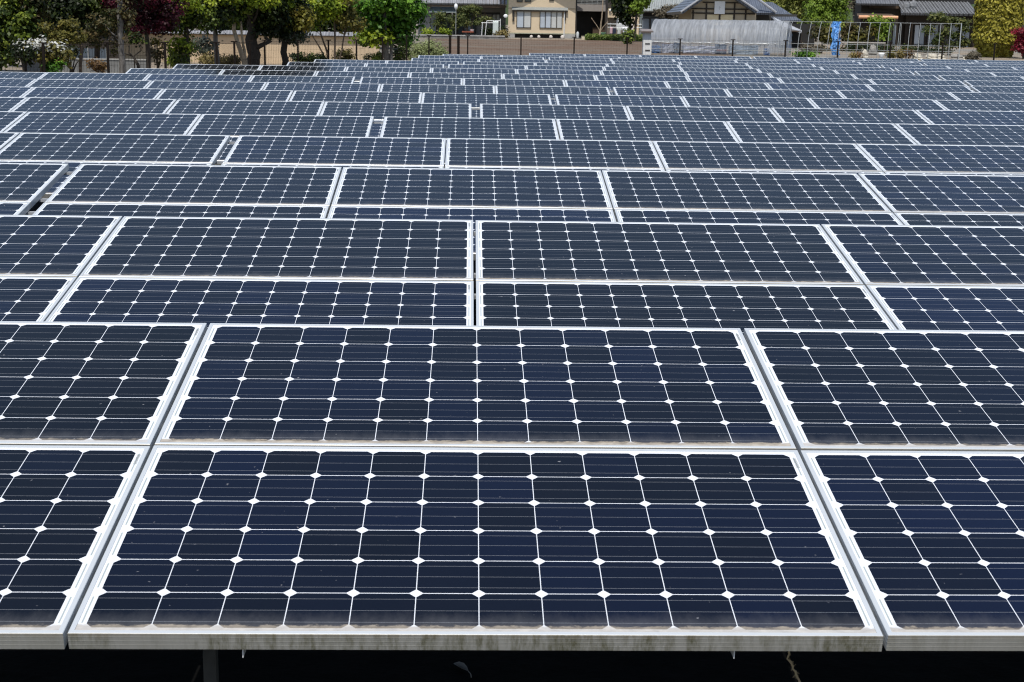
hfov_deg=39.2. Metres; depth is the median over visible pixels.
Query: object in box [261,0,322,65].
golden leaf tree
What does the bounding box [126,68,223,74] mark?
solar panel
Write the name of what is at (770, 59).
solar panel
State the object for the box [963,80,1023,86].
solar panel
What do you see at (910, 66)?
solar panel
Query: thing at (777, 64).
solar panel
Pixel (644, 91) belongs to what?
solar panel
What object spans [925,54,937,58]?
rock
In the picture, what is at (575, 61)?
solar panel
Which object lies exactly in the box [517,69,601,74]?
solar panel
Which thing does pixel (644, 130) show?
solar panel
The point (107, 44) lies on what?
fence
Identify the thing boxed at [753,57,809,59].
solar panel
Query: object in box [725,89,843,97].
solar panel
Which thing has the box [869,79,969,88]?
solar panel
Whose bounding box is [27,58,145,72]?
block wall
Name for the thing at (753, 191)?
solar panel
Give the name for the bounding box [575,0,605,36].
balcony house
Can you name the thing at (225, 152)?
solar panel
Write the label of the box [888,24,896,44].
window
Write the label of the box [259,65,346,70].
solar panel
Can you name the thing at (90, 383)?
solar panel
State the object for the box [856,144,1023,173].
solar panel
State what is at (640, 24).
laundry poles
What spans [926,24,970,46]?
window
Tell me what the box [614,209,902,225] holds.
solar panel
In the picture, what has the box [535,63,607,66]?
solar panel
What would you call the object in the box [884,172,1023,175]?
solar panel
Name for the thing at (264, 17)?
black trunk tree
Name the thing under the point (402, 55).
shrub
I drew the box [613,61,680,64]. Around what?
solar panel
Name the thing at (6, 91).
solar panel
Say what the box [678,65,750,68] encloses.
solar panel
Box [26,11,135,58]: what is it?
garden shed
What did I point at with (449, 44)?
gate post
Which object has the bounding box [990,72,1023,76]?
solar panel
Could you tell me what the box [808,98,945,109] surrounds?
solar panel
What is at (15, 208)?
solar panel
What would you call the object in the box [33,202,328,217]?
solar panel
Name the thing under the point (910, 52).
shrub
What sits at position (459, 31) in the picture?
window
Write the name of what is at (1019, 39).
crimson maple
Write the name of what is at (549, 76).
solar panel
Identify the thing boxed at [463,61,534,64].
solar panel
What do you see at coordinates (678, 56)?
solar panel
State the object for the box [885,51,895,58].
shrub
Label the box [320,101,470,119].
solar panel
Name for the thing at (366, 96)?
solar panel
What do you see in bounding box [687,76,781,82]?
solar panel
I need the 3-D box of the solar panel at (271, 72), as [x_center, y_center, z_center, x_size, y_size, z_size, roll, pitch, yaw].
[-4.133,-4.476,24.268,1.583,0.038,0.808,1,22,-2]
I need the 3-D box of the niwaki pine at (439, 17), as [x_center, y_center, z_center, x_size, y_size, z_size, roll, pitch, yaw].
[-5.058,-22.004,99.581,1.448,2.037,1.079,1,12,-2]
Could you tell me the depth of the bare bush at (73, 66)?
33.88 m
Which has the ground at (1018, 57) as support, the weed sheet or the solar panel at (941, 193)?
the weed sheet
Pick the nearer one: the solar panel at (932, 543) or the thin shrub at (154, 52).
the solar panel at (932, 543)
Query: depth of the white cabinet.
70.48 m
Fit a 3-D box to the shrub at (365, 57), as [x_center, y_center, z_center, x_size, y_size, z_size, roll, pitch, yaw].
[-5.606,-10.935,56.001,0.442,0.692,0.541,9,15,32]
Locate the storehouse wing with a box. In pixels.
[744,0,801,23]
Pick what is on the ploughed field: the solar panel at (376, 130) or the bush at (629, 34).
the bush at (629, 34)
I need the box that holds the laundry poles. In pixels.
[608,23,641,30]
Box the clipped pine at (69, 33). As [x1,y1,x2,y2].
[36,16,89,72]
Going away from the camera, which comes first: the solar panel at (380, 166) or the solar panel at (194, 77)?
the solar panel at (380, 166)
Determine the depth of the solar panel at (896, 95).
20.12 m
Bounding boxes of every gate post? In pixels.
[449,36,450,53]
[457,36,459,53]
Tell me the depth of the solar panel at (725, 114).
15.39 m
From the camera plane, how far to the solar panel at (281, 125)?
12.94 m
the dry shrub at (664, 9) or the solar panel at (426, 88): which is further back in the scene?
the dry shrub at (664, 9)
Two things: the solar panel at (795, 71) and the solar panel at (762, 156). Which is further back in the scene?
the solar panel at (795, 71)
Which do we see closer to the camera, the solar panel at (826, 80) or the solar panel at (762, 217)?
the solar panel at (762, 217)
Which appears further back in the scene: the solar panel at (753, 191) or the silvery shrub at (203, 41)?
the silvery shrub at (203, 41)
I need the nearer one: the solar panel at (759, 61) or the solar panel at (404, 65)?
the solar panel at (404, 65)
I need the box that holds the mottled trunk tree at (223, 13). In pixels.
[197,0,235,64]
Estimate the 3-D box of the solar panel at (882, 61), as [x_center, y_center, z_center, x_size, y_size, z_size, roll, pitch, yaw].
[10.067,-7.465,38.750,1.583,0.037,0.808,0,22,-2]
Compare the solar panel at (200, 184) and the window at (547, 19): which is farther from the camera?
the window at (547, 19)
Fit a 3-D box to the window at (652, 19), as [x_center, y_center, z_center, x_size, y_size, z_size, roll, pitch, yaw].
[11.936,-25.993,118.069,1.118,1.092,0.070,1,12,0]
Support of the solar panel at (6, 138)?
on the panel rack at (219, 162)
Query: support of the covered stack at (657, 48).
on the ploughed field
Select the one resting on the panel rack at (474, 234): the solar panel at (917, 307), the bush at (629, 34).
the solar panel at (917, 307)
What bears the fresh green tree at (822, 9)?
on the ground at (1018, 57)
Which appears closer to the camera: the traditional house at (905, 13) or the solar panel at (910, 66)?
the solar panel at (910, 66)
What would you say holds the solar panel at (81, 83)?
on the panel rack
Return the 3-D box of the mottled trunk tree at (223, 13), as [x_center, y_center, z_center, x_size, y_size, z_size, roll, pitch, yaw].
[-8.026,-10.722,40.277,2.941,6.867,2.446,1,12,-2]
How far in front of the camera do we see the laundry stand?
100.07 m
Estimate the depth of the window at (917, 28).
95.89 m
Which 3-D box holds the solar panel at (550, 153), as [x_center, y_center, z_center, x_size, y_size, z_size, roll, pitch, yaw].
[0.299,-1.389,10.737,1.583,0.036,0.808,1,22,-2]
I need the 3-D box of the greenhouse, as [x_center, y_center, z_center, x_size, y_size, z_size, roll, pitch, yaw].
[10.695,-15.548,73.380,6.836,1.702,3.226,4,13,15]
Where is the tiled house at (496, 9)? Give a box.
[418,0,506,34]
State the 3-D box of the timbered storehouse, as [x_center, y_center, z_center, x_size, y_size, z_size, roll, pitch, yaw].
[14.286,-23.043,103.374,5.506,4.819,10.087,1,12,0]
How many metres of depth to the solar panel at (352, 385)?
3.86 m
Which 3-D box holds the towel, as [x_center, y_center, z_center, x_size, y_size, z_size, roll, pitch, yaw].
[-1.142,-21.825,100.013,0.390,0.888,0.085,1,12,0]
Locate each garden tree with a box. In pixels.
[608,0,640,29]
[625,0,653,41]
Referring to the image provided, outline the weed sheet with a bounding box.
[0,129,1023,681]
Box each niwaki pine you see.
[429,9,448,34]
[447,12,464,34]
[456,3,494,34]
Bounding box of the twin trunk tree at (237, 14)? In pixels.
[216,0,257,64]
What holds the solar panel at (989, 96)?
on the panel rack
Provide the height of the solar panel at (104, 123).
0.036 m
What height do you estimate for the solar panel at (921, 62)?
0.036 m
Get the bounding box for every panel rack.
[25,172,72,214]
[203,649,734,681]
[215,142,444,166]
[473,231,475,298]
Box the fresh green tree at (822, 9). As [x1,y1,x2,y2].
[799,0,852,21]
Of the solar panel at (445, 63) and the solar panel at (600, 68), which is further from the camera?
the solar panel at (445, 63)
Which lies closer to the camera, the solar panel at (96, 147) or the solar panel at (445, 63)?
the solar panel at (96, 147)
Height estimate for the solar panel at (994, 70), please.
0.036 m
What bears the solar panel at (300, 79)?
on the panel rack
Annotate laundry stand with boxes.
[481,19,500,34]
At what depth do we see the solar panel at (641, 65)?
31.75 m
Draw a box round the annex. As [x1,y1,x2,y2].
[604,0,639,34]
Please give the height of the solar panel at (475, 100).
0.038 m
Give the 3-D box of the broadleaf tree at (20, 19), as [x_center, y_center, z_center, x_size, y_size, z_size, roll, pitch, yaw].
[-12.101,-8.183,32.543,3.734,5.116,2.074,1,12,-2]
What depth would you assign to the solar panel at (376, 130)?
14.46 m
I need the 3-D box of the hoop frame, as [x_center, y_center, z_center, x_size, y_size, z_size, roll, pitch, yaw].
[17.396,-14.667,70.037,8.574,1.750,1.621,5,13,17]
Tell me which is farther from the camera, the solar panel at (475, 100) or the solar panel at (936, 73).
the solar panel at (936, 73)
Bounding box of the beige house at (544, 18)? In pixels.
[508,0,576,38]
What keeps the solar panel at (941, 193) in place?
on the panel rack at (42, 200)
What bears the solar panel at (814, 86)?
on the panel rack
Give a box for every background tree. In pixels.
[31,0,72,40]
[80,0,143,57]
[217,24,247,29]
[294,0,356,31]
[336,6,373,31]
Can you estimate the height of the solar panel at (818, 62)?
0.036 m
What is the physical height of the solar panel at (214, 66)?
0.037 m
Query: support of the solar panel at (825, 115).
on the panel rack
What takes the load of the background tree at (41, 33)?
on the ground at (1018, 57)
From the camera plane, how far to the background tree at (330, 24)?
73.81 m
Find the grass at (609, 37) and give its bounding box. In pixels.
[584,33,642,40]
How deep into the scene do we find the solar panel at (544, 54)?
41.02 m
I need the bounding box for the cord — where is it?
[787,651,800,681]
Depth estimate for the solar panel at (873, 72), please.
29.52 m
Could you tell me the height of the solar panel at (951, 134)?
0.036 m
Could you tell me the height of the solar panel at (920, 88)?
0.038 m
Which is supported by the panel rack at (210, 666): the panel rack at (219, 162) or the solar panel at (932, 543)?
the solar panel at (932, 543)
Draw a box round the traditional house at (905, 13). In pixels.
[854,0,974,46]
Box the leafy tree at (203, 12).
[165,0,222,65]
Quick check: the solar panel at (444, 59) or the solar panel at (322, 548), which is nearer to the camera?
the solar panel at (322, 548)
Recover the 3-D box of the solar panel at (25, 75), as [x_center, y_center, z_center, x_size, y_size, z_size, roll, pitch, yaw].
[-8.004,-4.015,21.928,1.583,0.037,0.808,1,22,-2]
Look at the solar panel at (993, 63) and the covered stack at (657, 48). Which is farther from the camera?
the covered stack at (657, 48)
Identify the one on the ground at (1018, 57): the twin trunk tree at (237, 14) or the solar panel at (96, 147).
the twin trunk tree at (237, 14)
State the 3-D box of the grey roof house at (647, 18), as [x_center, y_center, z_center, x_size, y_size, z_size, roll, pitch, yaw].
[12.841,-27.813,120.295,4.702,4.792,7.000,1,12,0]
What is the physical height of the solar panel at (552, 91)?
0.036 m
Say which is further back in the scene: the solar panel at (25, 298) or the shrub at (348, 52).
the shrub at (348, 52)
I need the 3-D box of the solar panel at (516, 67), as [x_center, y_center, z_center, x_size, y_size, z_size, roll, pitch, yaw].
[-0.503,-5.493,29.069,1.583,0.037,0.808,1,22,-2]
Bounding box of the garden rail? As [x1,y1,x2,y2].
[841,42,885,51]
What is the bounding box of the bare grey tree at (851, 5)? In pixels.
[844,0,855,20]
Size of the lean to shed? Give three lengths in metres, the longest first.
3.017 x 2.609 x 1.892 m
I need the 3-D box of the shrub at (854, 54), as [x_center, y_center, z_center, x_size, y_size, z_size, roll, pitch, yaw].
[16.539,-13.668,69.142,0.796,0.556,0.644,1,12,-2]
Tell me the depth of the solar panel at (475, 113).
16.86 m
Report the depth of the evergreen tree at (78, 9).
35.86 m
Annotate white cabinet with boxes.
[639,29,653,54]
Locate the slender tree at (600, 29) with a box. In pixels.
[592,0,606,34]
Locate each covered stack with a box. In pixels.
[652,45,660,52]
[662,44,673,52]
[674,43,678,52]
[682,45,714,53]
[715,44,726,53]
[728,45,757,54]
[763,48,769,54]
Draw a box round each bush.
[8,37,41,71]
[12,35,52,71]
[37,39,81,71]
[65,45,87,72]
[620,28,636,43]
[807,25,831,47]
[839,19,876,45]
[963,48,981,59]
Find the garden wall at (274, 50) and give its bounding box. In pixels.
[123,29,379,63]
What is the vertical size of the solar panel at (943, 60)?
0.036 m
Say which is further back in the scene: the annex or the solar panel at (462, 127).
the annex
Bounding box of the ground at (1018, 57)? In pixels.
[0,24,1023,72]
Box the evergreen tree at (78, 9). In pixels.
[40,0,109,71]
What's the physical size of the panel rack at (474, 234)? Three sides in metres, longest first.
9.512 x 1.429 x 0.796 m
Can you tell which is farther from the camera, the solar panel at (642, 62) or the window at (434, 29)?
the window at (434, 29)
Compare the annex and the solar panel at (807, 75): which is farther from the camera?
the annex
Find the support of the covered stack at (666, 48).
on the ploughed field
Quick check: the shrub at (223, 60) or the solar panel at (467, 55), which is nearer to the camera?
the solar panel at (467, 55)
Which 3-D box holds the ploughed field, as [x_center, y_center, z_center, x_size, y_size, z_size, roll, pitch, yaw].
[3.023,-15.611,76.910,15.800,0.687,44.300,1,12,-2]
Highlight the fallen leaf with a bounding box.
[453,662,471,677]
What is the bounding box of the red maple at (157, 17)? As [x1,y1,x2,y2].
[93,0,189,67]
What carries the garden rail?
on the ground at (1018, 57)
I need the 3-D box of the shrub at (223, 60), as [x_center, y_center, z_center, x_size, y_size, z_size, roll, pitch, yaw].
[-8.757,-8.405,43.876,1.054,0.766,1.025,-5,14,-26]
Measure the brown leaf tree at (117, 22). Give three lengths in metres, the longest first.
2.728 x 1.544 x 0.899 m
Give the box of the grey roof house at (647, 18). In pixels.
[639,0,683,34]
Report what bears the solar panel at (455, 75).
on the panel rack
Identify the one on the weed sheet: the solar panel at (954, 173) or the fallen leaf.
the fallen leaf
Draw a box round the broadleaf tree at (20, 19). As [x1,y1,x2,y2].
[0,0,54,70]
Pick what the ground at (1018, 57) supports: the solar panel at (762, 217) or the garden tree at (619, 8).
the garden tree at (619, 8)
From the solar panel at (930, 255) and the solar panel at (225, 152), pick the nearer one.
the solar panel at (930, 255)
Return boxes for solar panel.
[0,72,46,78]
[0,78,36,86]
[0,86,33,96]
[0,97,27,110]
[0,111,27,131]
[0,132,19,149]
[0,133,229,164]
[0,160,211,197]
[0,163,68,207]
[0,202,30,214]
[0,215,121,277]
[0,276,76,320]
[0,321,206,450]
[0,445,150,648]
[4,112,200,134]
[12,97,176,112]
[22,87,163,98]
[27,79,151,87]
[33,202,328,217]
[39,72,149,79]
[45,164,341,210]
[46,277,473,328]
[68,445,883,650]
[79,216,472,280]
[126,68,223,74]
[145,74,252,81]
[146,81,266,89]
[155,323,795,449]
[156,89,292,100]
[167,99,324,114]
[172,64,261,69]
[187,114,373,136]
[215,136,238,164]
[220,70,316,75]
[221,163,443,169]
[223,135,445,165]
[249,75,354,82]
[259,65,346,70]
[263,82,380,91]
[286,62,365,66]
[289,91,421,102]
[314,59,386,63]
[315,71,409,81]
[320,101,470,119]
[327,206,615,259]
[331,167,612,208]
[346,67,431,76]
[360,77,462,84]
[366,63,443,71]
[370,120,383,136]
[380,84,494,93]
[380,116,558,139]
[387,60,458,67]
[409,72,502,78]
[411,58,478,63]
[418,55,480,58]
[421,93,551,107]
[431,68,516,75]
[443,54,500,56]
[445,138,663,168]
[445,166,664,172]
[448,64,525,71]
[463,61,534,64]
[463,78,565,85]
[471,110,479,117]
[476,220,863,284]
[476,281,896,335]
[479,59,545,62]
[480,104,630,121]
[481,56,543,59]
[495,85,610,97]
[502,55,559,58]
[503,74,595,81]
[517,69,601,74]
[526,65,603,70]
[529,53,584,55]
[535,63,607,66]
[546,60,612,63]
[548,57,610,60]
[555,94,686,106]
[556,119,738,141]
[560,56,618,57]
[565,80,668,90]
[584,54,639,56]
[595,75,689,81]
[601,70,686,76]
[602,170,890,212]
[603,67,681,70]
[607,64,678,67]
[611,58,673,61]
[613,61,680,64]
[613,87,729,96]
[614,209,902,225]
[619,57,677,58]
[626,106,780,121]
[640,55,695,57]
[652,141,882,171]
[665,81,769,88]
[666,169,884,174]
[673,59,736,62]
[678,58,736,59]
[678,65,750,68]
[679,62,747,65]
[681,68,759,72]
[682,96,816,108]
[685,72,771,77]
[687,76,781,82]
[695,56,750,58]
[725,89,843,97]
[726,121,915,143]
[735,60,798,63]
[736,58,794,60]
[744,328,1023,454]
[746,63,813,66]
[750,66,822,69]
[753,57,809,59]
[758,69,837,73]
[766,83,872,90]
[768,73,855,78]
[771,108,930,123]
[778,78,873,83]
[794,59,853,61]
[797,61,860,64]
[800,450,1023,650]
[808,57,863,59]
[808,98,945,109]
[812,64,880,67]
[821,67,893,70]
[821,224,1023,286]
[834,70,914,74]
[837,90,957,99]
[852,60,911,62]
[852,74,939,79]
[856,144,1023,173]
[858,173,1023,213]
[859,62,923,66]
[863,58,918,60]
[866,84,973,91]
[866,285,1023,330]
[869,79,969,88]
[881,65,949,69]
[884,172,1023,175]
[894,68,967,74]
[894,213,1023,225]
[895,123,1023,145]
[911,61,969,65]
[914,71,994,79]
[915,110,1023,124]
[920,59,976,63]
[923,63,986,65]
[934,100,1023,110]
[938,75,1023,81]
[947,66,1015,69]
[948,92,1023,100]
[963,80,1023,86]
[965,69,1023,72]
[969,86,1023,92]
[971,62,1023,63]
[975,60,1023,62]
[985,64,1023,66]
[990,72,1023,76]
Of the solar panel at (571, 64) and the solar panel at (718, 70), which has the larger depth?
the solar panel at (571, 64)
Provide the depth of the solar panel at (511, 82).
22.32 m
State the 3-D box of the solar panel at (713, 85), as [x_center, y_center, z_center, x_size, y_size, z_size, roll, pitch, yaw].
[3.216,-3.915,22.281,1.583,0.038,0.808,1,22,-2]
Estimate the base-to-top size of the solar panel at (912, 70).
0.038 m
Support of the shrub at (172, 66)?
on the ground at (1018, 57)
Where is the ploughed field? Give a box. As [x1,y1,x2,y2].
[407,38,734,60]
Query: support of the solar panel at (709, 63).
on the panel rack
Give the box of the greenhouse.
[651,19,791,54]
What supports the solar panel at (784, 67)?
on the panel rack
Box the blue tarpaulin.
[830,21,840,54]
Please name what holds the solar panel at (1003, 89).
on the panel rack
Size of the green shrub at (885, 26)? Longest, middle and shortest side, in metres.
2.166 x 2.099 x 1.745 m
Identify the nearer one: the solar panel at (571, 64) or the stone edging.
the solar panel at (571, 64)
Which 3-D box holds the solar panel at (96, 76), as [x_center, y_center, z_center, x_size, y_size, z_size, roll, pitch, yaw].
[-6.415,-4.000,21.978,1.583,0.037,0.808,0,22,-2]
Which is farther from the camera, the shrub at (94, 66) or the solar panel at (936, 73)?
the shrub at (94, 66)
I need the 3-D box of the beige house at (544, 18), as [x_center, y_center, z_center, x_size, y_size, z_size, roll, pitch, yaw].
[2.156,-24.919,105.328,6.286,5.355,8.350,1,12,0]
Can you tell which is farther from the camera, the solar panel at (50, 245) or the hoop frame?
the hoop frame
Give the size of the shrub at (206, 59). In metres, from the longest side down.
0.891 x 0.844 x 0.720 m
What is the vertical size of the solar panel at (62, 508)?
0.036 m
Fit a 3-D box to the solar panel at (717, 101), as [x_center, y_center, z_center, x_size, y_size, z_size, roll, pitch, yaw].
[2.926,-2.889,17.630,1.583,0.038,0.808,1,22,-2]
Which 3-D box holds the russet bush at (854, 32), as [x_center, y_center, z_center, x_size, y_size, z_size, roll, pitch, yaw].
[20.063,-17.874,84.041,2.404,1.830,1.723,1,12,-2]
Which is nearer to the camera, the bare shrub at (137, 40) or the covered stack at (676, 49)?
the bare shrub at (137, 40)
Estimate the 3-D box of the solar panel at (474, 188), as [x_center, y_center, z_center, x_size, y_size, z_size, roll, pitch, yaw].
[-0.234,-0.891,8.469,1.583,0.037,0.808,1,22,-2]
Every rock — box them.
[862,49,867,57]
[868,44,877,54]
[911,53,922,59]
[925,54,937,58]
[950,54,963,59]
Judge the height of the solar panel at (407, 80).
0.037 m
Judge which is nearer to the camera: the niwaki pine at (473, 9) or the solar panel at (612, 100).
the solar panel at (612, 100)
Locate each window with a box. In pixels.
[431,13,435,32]
[437,14,463,33]
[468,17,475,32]
[492,14,499,26]
[516,11,530,27]
[539,12,562,28]
[641,18,649,28]
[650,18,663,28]
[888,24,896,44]
[913,24,925,44]
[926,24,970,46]
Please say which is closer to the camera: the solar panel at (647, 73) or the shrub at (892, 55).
the solar panel at (647, 73)
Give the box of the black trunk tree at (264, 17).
[239,0,297,64]
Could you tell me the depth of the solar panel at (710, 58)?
38.87 m
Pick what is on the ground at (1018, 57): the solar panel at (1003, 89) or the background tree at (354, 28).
the background tree at (354, 28)
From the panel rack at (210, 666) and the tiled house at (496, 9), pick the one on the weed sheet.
the panel rack at (210, 666)
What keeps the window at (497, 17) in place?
in the tiled house at (496, 9)
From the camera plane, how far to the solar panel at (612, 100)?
17.68 m
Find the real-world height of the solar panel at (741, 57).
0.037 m
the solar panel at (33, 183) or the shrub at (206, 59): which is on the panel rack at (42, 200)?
the solar panel at (33, 183)
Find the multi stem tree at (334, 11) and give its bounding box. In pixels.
[296,0,369,59]
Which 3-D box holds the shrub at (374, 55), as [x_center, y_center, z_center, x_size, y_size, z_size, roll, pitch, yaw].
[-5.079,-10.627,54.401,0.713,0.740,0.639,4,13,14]
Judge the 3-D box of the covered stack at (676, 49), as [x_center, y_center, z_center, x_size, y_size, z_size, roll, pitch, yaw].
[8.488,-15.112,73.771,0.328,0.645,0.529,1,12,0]
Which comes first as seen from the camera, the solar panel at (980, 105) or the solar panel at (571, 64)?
the solar panel at (980, 105)
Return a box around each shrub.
[86,57,106,72]
[124,29,151,67]
[143,35,172,68]
[163,52,191,67]
[190,32,222,55]
[195,51,223,63]
[213,53,240,64]
[288,51,327,61]
[332,47,357,59]
[361,52,371,59]
[370,51,383,59]
[393,45,411,60]
[404,37,448,60]
[421,27,434,33]
[436,27,452,34]
[480,24,509,34]
[493,28,510,37]
[652,3,678,18]
[789,49,819,56]
[797,42,825,53]
[848,51,863,57]
[863,13,894,45]
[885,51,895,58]
[894,48,906,58]
[903,48,916,58]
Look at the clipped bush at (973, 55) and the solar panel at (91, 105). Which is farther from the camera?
the clipped bush at (973, 55)
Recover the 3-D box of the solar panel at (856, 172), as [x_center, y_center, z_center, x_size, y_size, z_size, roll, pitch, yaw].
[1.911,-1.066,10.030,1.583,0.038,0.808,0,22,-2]
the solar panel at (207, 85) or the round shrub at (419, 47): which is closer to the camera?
the solar panel at (207, 85)
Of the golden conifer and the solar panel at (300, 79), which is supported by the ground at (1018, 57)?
the golden conifer
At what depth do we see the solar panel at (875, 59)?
41.32 m
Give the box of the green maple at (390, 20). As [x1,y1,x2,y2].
[348,0,433,59]
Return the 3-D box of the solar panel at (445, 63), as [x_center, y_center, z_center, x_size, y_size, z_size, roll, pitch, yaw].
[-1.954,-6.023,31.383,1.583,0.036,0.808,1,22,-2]
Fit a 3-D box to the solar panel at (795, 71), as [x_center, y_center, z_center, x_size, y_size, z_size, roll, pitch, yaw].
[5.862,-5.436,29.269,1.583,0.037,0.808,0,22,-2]
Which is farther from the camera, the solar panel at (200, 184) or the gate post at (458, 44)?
the gate post at (458, 44)
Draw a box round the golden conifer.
[971,0,1023,57]
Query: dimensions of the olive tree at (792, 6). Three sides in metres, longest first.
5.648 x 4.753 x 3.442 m
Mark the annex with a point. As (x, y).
(608, 17)
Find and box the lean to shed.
[773,17,814,47]
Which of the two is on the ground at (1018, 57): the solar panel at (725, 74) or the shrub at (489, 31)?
the shrub at (489, 31)
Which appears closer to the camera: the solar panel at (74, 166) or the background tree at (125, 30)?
the solar panel at (74, 166)
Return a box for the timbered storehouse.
[666,0,758,34]
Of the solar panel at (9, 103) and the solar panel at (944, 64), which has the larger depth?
the solar panel at (944, 64)
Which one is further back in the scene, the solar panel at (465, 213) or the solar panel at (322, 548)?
the solar panel at (465, 213)
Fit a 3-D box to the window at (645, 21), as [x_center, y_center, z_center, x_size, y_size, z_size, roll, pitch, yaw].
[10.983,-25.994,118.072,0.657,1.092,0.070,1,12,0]
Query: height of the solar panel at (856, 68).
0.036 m
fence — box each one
[0,35,450,72]
[466,35,1023,59]
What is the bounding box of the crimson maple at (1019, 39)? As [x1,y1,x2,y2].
[1010,26,1023,58]
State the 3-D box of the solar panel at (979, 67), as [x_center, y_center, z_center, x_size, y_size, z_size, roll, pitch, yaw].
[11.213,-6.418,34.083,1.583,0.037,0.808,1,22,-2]
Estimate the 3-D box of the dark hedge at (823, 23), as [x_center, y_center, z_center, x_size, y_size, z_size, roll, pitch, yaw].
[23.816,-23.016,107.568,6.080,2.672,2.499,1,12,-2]
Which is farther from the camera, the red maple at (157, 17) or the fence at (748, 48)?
the fence at (748, 48)
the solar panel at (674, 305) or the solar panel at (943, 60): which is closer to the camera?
the solar panel at (674, 305)
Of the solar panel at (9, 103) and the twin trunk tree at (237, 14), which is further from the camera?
the twin trunk tree at (237, 14)
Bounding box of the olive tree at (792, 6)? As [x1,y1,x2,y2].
[762,0,808,19]
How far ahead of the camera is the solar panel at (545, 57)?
38.72 m
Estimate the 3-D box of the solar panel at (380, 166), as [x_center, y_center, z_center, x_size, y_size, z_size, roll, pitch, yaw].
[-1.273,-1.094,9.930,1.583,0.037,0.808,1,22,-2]
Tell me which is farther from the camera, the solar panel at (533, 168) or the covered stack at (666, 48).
the covered stack at (666, 48)
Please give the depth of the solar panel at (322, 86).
19.88 m
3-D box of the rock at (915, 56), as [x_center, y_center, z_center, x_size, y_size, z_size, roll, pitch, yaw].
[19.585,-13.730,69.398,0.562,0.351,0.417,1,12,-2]
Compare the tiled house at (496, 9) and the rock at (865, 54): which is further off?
the tiled house at (496, 9)
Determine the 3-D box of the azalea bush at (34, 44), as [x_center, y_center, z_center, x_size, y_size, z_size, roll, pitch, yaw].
[-10.230,-5.877,30.758,0.810,1.344,0.695,-7,14,-32]
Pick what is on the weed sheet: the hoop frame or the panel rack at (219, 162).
the panel rack at (219, 162)
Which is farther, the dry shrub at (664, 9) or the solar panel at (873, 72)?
the dry shrub at (664, 9)
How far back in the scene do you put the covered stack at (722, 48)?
73.46 m
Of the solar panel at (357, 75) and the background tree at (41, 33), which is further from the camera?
the background tree at (41, 33)
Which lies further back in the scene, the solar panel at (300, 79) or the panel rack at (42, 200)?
the solar panel at (300, 79)
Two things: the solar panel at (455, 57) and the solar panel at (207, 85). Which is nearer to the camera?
the solar panel at (207, 85)
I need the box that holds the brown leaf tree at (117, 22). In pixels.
[82,0,137,72]
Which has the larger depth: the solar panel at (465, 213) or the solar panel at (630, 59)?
the solar panel at (630, 59)
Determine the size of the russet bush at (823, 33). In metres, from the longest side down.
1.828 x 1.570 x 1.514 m
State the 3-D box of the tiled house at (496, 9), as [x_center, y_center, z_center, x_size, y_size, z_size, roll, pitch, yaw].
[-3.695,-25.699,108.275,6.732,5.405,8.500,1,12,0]
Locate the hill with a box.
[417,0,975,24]
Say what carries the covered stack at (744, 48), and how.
on the ground at (1018, 57)
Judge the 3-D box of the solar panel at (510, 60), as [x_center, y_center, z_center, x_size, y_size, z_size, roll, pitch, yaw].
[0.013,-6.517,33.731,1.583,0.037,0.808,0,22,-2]
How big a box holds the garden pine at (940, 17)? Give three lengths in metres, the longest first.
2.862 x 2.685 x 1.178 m
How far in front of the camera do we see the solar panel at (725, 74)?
27.01 m
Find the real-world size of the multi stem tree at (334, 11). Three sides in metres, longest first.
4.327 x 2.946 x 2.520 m
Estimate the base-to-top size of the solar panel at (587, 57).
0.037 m
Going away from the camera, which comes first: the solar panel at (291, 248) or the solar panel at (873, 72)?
the solar panel at (291, 248)
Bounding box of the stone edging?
[413,34,504,38]
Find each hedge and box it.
[797,16,853,41]
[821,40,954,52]
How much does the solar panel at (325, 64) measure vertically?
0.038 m
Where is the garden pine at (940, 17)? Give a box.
[921,11,971,54]
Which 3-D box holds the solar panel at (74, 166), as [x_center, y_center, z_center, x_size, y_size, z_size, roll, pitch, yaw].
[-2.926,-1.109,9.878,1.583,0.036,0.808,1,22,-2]
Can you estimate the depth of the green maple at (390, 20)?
53.00 m
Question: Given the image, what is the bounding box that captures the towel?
[493,21,497,33]
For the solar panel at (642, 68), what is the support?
on the panel rack
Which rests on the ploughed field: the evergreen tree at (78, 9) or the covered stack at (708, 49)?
the covered stack at (708, 49)
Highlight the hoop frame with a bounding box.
[777,21,961,59]
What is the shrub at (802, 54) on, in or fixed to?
on the ground at (1018, 57)
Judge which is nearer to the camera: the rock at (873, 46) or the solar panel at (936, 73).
the solar panel at (936, 73)
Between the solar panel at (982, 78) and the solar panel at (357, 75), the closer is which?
the solar panel at (357, 75)
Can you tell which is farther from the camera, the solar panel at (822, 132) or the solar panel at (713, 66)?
the solar panel at (713, 66)

